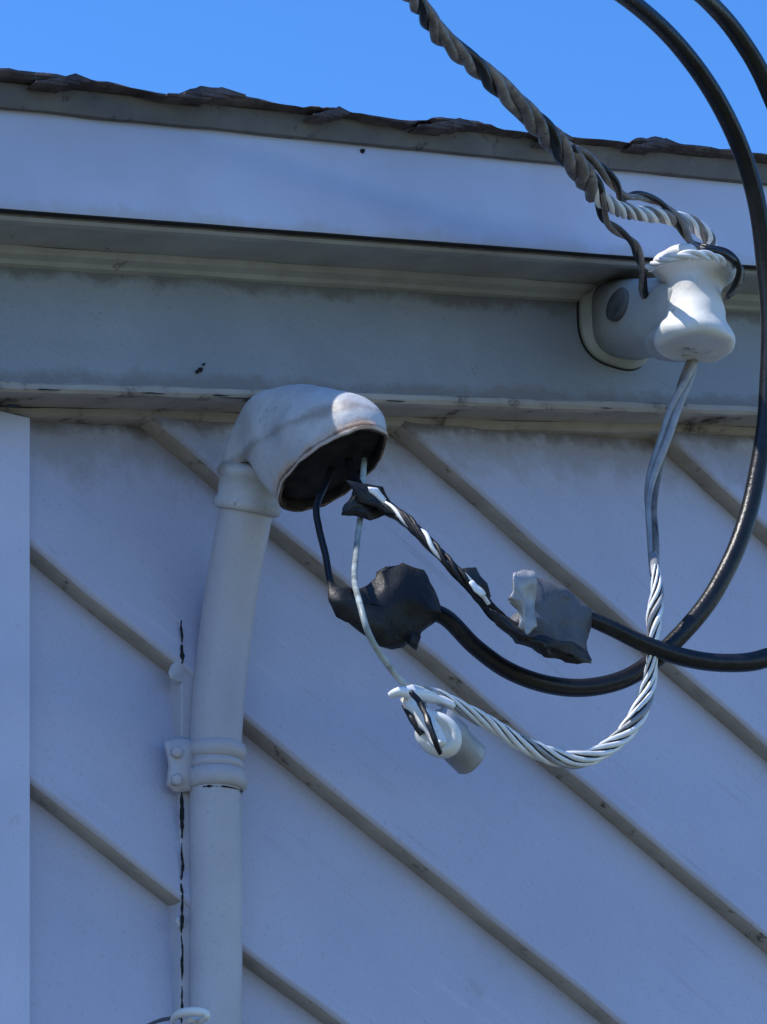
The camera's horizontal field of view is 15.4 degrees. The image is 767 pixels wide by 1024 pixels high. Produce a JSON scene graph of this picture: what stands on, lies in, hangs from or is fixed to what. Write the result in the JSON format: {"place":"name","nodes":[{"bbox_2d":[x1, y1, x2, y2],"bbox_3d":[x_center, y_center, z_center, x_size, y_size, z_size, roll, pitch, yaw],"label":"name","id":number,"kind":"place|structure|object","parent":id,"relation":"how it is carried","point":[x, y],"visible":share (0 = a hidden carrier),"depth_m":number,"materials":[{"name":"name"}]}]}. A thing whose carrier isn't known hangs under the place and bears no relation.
{"place":"outdoors","nodes":[
{"label":"outdoors","id":0,"kind":"place"},
{"bbox_2d":[0,0,766,153],"label":"sky","id":1,"kind":"structure","parent":0,"point":[593,68],"materials":[{"name":"blue"}]},
{"label":"ground","id":2,"kind":"structure","parent":0,"visible":0},
{"bbox_2d":[0,411,29,1023],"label":"corner trim board","id":3,"kind":"object","parent":2,"relation":"on","point":[14,719],"visible":1,"depth_m":4.27,"materials":[{"name":"paint"}]},
{"bbox_2d":[164,462,271,1023],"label":"service mast","id":4,"kind":"object","parent":2,"relation":"on","point":[207,777],"visible":0.81,"depth_m":4.42,"materials":[{"name":"metal"}]},
{"bbox_2d":[147,1007,209,1023],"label":"cable clip","id":5,"kind":"object","parent":4,"relation":"attached to","point":[187,1012],"visible":1,"depth_m":3.92,"materials":[{"name":"plastic"}]},
{"bbox_2d":[213,384,387,517],"bbox_3d":[-0.128,-0.109,4.432,0.137,0.212,0.415,13,-23,-31],"label":"weatherhead","id":6,"kind":"object","parent":4,"relation":"attached to","point":[291,444],"visible":0.97,"depth_m":4.37,"materials":[{"name":"metal"}]},
{"bbox_2d":[313,468,334,583],"bbox_3d":[-0.086,0.020,4.255,0.043,0.305,0.212,1,-20,-2],"label":"service wire","id":7,"kind":"object","parent":6,"relation":"attached to","point":[318,524],"visible":0.84,"depth_m":4.22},
{"bbox_2d":[344,458,505,622],"bbox_3d":[0.087,0.038,4.229,0.312,0.316,0.118,-2,-20,6],"label":"service wire","id":8,"kind":"object","parent":6,"relation":"attached to","point":[352,473],"visible":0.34,"depth_m":4.19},
{"bbox_2d":[341,480,396,520],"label":"tape flags","id":9,"kind":"object","parent":8,"relation":"attached to","point":[365,501],"visible":0.95,"depth_m":4.21,"materials":[{"name":"plastic"}]},
{"bbox_2d":[30,415,766,1023],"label":"diagonal siding","id":10,"kind":"object","parent":2,"relation":"on","point":[392,873],"visible":0.82,"depth_m":4.72,"materials":[{"name":"paint"}]},
{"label":"side and back walls","id":11,"kind":"object","parent":2,"relation":"on","visible":0},
{"bbox_2d":[0,213,758,294],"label":"soffit","id":12,"kind":"structure","parent":11,"relation":"attached to","point":[68,238],"depth_m":4.66,"materials":[{"name":"paint"}]},
{"bbox_2d":[0,215,756,277],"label":"soffit bead","id":13,"kind":"object","parent":12,"relation":"attached to","point":[55,223],"visible":0.81,"depth_m":4.58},
{"bbox_2d":[0,244,759,312],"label":"cove moulding","id":14,"kind":"object","parent":12,"relation":"attached to","point":[87,261],"visible":0.81,"depth_m":4.71,"materials":[{"name":"paint"}]},
{"bbox_2d":[0,110,766,265],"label":"fascia board","id":15,"kind":"object","parent":12,"relation":"attached to","point":[62,164],"visible":0.84,"depth_m":4.61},
{"bbox_2d":[0,208,755,268],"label":"fascia shadow gap","id":16,"kind":"object","parent":15,"relation":"attached to","point":[134,220],"visible":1,"depth_m":4.58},
{"bbox_2d":[0,82,766,185],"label":"drip edge","id":17,"kind":"object","parent":15,"relation":"attached to","point":[103,106],"visible":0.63,"depth_m":4.63,"materials":[{"name":"grey metal"}]},
{"bbox_2d":[0,68,766,163],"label":"shingle roof","id":18,"kind":"structure","parent":15,"relation":"attached to","point":[10,75],"depth_m":4.65,"materials":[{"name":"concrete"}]},
{"bbox_2d":[27,73,679,154],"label":"loose shingle tabs","id":19,"kind":"object","parent":18,"relation":"on","point":[214,96],"visible":0.41,"depth_m":4.58,"materials":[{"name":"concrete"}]},
{"bbox_2d":[0,267,760,406],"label":"frieze board","id":20,"kind":"object","parent":11,"relation":"attached to","point":[58,326],"visible":0.81,"depth_m":4.72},
{"bbox_2d":[195,149,364,373],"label":"nail heads","id":21,"kind":"object","parent":20,"relation":"attached to","point":[362,151],"visible":1,"depth_m":4.55,"materials":[{"name":"black metal"}]},
{"bbox_2d":[0,389,611,408],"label":"paint flakes","id":22,"kind":"object","parent":20,"relation":"attached to","point":[12,405],"visible":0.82,"depth_m":4.48,"materials":[{"name":"white paint"}]},
{"bbox_2d":[0,407,755,439],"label":"wall top moulding","id":23,"kind":"object","parent":20,"relation":"attached to","point":[129,417],"depth_m":4.96,"materials":[{"name":"white wood"}]},
{"bbox_2d":[0,394,756,427],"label":"frieze underside","id":24,"kind":"object","parent":20,"relation":"attached to","point":[47,401],"visible":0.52,"depth_m":4.89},
{"bbox_2d":[0,380,757,416],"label":"frieze bottom bead","id":25,"kind":"object","parent":20,"relation":"attached to","point":[87,390],"visible":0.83,"depth_m":4.81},
{"bbox_2d":[577,243,735,370],"bbox_3d":[0.491,-0.354,4.974,0.166,0.254,0.384,9,-22,-23],"label":"porcelain wire insulator","id":26,"kind":"object","parent":20,"relation":"attached to","point":[678,314],"visible":0.91,"depth_m":4.86,"materials":[{"name":"white ceramic"}]},
{"bbox_2d":[395,359,697,768],"bbox_3d":[0.339,-0.029,4.433,0.203,0.949,0.854,-13,-24,33],"label":"neutral wire","id":27,"kind":"object","parent":26,"relation":"attached to","point":[624,733],"visible":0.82,"depth_m":4.27,"materials":[{"name":"metal"}]},
{"bbox_2d":[388,685,485,773],"bbox_3d":[0.070,0.305,3.965,0.096,0.120,0.195,-9,-22,24],"label":"split bolt connector","id":28,"kind":"object","parent":27,"relation":"attached to","point":[450,739],"visible":1,"depth_m":3.95,"materials":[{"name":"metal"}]},
{"bbox_2d":[351,457,427,707],"bbox_3d":[0.017,0.095,4.127,0.127,0.546,0.344,0,-20,0],"label":"service wire","id":29,"kind":"object","parent":28,"relation":"attached to","point":[394,673],"visible":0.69,"depth_m":3.98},
{"bbox_2d":[436,0,766,696],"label":"black power cable","id":30,"kind":"object","parent":27,"relation":"attached to","point":[693,620],"visible":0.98,"depth_m":4.43,"materials":[{"name":"black rubber"}]},
{"bbox_2d":[328,563,441,650],"bbox_3d":[0.003,0.134,4.119,0.212,0.142,0.062,15,-25,-36],"label":"taped splice","id":31,"kind":"object","parent":30,"relation":"attached to","point":[401,604],"visible":0.93,"depth_m":4.10,"materials":[{"name":"black plastic"}]},
{"bbox_2d":[591,0,766,671],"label":"black power cable","id":32,"kind":"object","parent":27,"relation":"attached to","point":[726,21],"visible":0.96,"depth_m":4.33,"materials":[{"name":"black rubber"}]},
{"bbox_2d":[485,569,591,663],"bbox_3d":[0.230,0.151,4.169,0.242,0.151,0.076,18,-27,-40],"label":"taped splice","id":33,"kind":"object","parent":32,"relation":"attached to","point":[549,619],"visible":1,"depth_m":4.15,"materials":[{"name":"plastic"}]},
{"bbox_2d":[381,501,491,604],"bbox_3d":[0.074,0.053,4.122,0.163,0.172,0.049,-3,-20,8],"label":"conductor wrap","id":34,"kind":"object","parent":33,"relation":"attached to","point":[433,546],"visible":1,"depth_m":4.11,"materials":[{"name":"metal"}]},
{"bbox_2d":[463,567,490,597],"bbox_3d":[0.134,0.104,4.107,0.037,0.063,0.088,-3,-20,8],"label":"loose tape flag","id":35,"kind":"object","parent":34,"relation":"attached to","point":[478,584],"visible":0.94,"depth_m":4.11,"materials":[{"name":"plastic"}]},
{"bbox_2d":[402,0,744,300],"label":"overhead service cable","id":36,"kind":"object","parent":26,"relation":"attached to","point":[576,162],"visible":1,"depth_m":4.61,"materials":[{"name":"metal"}]}
]}

